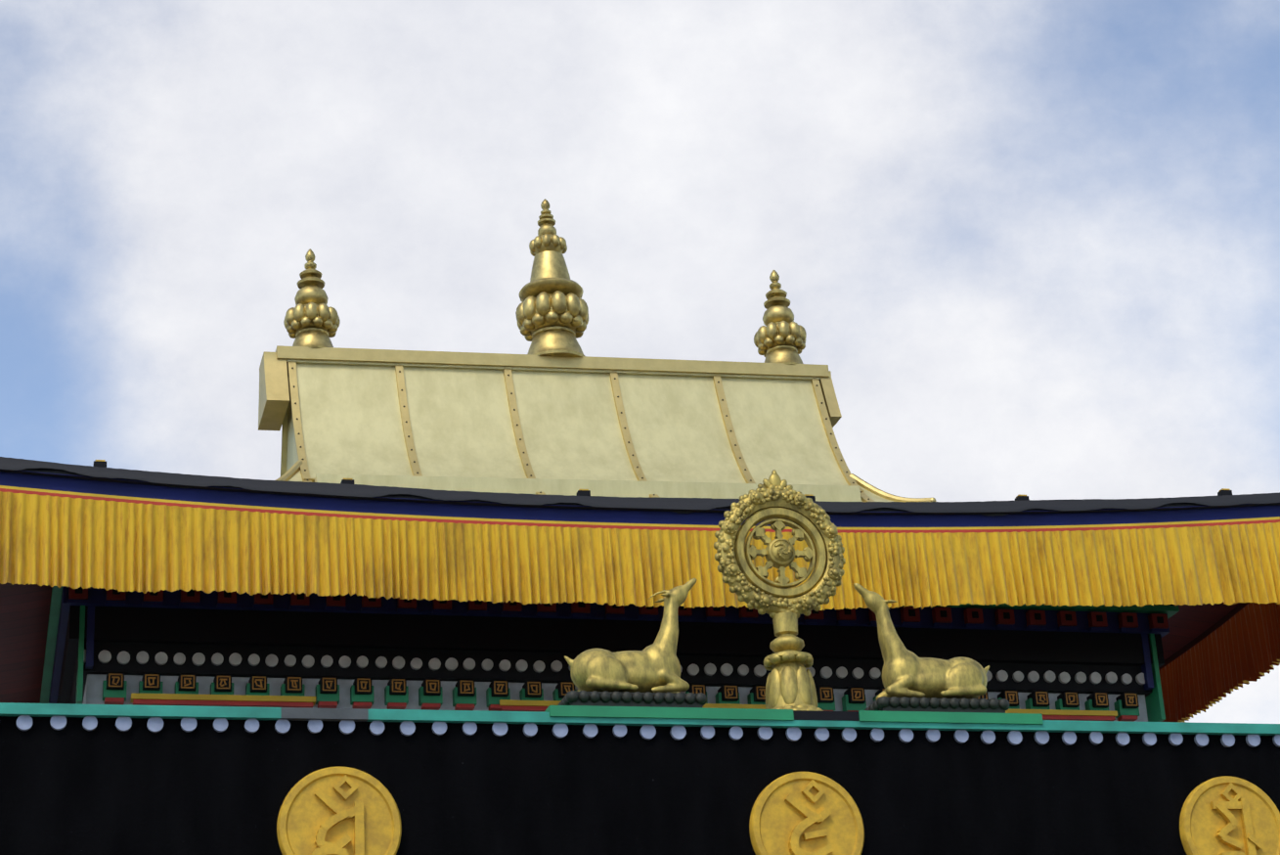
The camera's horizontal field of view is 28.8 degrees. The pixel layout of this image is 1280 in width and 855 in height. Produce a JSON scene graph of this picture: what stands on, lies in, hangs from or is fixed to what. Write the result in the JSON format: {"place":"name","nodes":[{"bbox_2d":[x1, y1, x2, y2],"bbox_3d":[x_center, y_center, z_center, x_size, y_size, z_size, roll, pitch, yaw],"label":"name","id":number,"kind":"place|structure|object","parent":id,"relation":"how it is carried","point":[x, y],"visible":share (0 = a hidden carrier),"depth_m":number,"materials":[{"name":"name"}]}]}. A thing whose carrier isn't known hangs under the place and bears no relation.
{"place":"outdoors","nodes":[
{"label":"outdoors","id":0,"kind":"place"},
{"bbox_2d":[39,585,1179,721],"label":"wall","id":1,"kind":"structure","parent":0,"point":[171,629],"depth_m":21.17,"materials":[{"name":"black paint"}]},
{"bbox_2d":[83,649,1145,684],"bbox_3d":[0.020,2.071,21.411,9.467,0.114,0.035,3,-22,-14],"label":"row of discs","id":2,"kind":"object","parent":1,"relation":"attached to","point":[344,661],"visible":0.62,"depth_m":21.06,"materials":[{"name":"white paint"}]},
{"bbox_2d":[67,585,1169,633],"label":"blocks","id":3,"kind":"structure","parent":1,"relation":"attached to","point":[1005,619],"depth_m":21.41,"materials":[{"name":"blue paint"}]},
{"bbox_2d":[0,467,1240,703],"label":"roof","id":4,"kind":"structure","parent":1,"relation":"on","point":[23,618],"depth_m":22.95,"materials":[{"name":"black"}]},
{"bbox_2d":[258,345,936,501],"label":"roof","id":5,"kind":"structure","parent":4,"relation":"on","point":[534,423],"depth_m":24.63,"materials":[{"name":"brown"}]},
{"bbox_2d":[283,248,340,348],"bbox_3d":[-3.296,-1.255,25.006,0.552,1.195,0.558,2,-22,-15],"label":"finial","id":6,"kind":"object","parent":5,"relation":"on","point":[312,319],"visible":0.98,"depth_m":24.78,"materials":[{"name":"gold metal"}]},
{"bbox_2d":[515,198,588,356],"bbox_3d":[-0.929,-1.516,25.765,0.773,1.900,0.773,2,-22,-15],"label":"finial","id":7,"kind":"object","parent":5,"relation":"on","point":[551,313],"visible":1,"depth_m":25.43,"materials":[{"name":"gold metal"}]},
{"bbox_2d":[753,269,806,364],"bbox_3d":[1.470,-1.123,26.262,0.552,1.195,0.558,2,-22,-15],"label":"finial","id":8,"kind":"object","parent":5,"relation":"on","point":[780,336],"visible":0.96,"depth_m":26.04,"materials":[{"name":"gold metal"}]},
{"bbox_2d":[0,456,1279,610],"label":"fabric valance","id":9,"kind":"object","parent":4,"relation":"attached to","point":[154,531],"visible":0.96,"depth_m":20.19,"materials":[{"name":"yellow fabric"}]},
{"bbox_2d":[92,459,1232,500],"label":"eave clips","id":10,"kind":"object","parent":4,"relation":"attached to","point":[587,492],"visible":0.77,"depth_m":20.49,"materials":[{"name":"black paint"}]},
{"bbox_2d":[1158,602,1279,721],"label":"fringe","id":11,"kind":"object","parent":4,"relation":"hanging from","point":[1236,646],"visible":0.31,"depth_m":24.21,"materials":[{"name":"red fabric"}]},
{"bbox_2d":[102,672,1139,721],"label":"decorative blocks","id":12,"kind":"structure","parent":1,"relation":"on","point":[430,695],"depth_m":20.90,"materials":[{"name":"multicoloured paint"}]},
{"bbox_2d":[0,715,1279,854],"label":"dark wall","id":13,"kind":"structure","parent":0,"point":[74,786],"depth_m":16.58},
{"bbox_2d":[564,577,696,693],"bbox_3d":[-0.054,1.458,17.397,0.988,0.884,0.384,3,-22,-14],"label":"deer","id":14,"kind":"object","parent":13,"relation":"on","point":[654,666],"visible":0.88,"depth_m":17.19},
{"bbox_2d":[0,702,1279,735],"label":"parapet coping","id":15,"kind":"object","parent":13,"relation":"on","point":[753,718],"visible":0.5,"depth_m":16.86,"materials":[{"name":"teal paint"}]},
{"bbox_2d":[557,690,706,706],"bbox_3d":[-0.062,1.953,17.190,0.997,0.158,0.440,3,-22,-14],"label":"statue base","id":16,"kind":"object","parent":15,"relation":"on","point":[629,698],"visible":0.48,"depth_m":17.02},
{"bbox_2d":[763,611,823,710],"bbox_3d":[1.058,1.724,17.660,0.540,0.815,0.540,3,-22,-14],"label":"wheel stand","id":17,"kind":"object","parent":15,"relation":"on","point":[790,684],"visible":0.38,"depth_m":17.54,"materials":[{"name":"gold metal"}]},
{"bbox_2d":[713,469,845,617],"bbox_3d":[1.017,0.830,17.982,0.991,1.144,0.128,3,-22,-14],"label":"dharma wheel","id":18,"kind":"object","parent":17,"relation":"on","point":[775,503],"visible":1,"depth_m":17.95,"materials":[{"name":"gold metal"}]},
{"bbox_2d":[864,696,1009,712],"bbox_3d":[2.106,2.053,17.745,0.997,0.158,0.440,3,-22,-14],"label":"statue base","id":19,"kind":"object","parent":15,"relation":"on","point":[931,704],"visible":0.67,"depth_m":17.57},
{"bbox_2d":[853,582,989,700],"bbox_3d":[2.044,1.555,17.934,0.988,0.884,0.384,3,-22,-14],"label":"deer","id":20,"kind":"object","parent":19,"relation":"on","point":[905,673],"visible":0.75,"depth_m":17.73},
{"bbox_2d":[16,714,1279,747],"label":"row of discs","id":21,"kind":"object","parent":13,"relation":"attached to","point":[407,728],"visible":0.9,"depth_m":16.81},
{"bbox_2d":[276,766,1279,854],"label":"round medallions","id":22,"kind":"object","parent":13,"relation":"attached to","point":[338,811],"visible":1,"depth_m":16.80,"materials":[{"name":"gold metal"}]},
{"bbox_2d":[0,0,1279,723],"label":"sky","id":23,"kind":"structure","parent":0,"point":[1031,248],"materials":[{"name":"white"}]}
]}

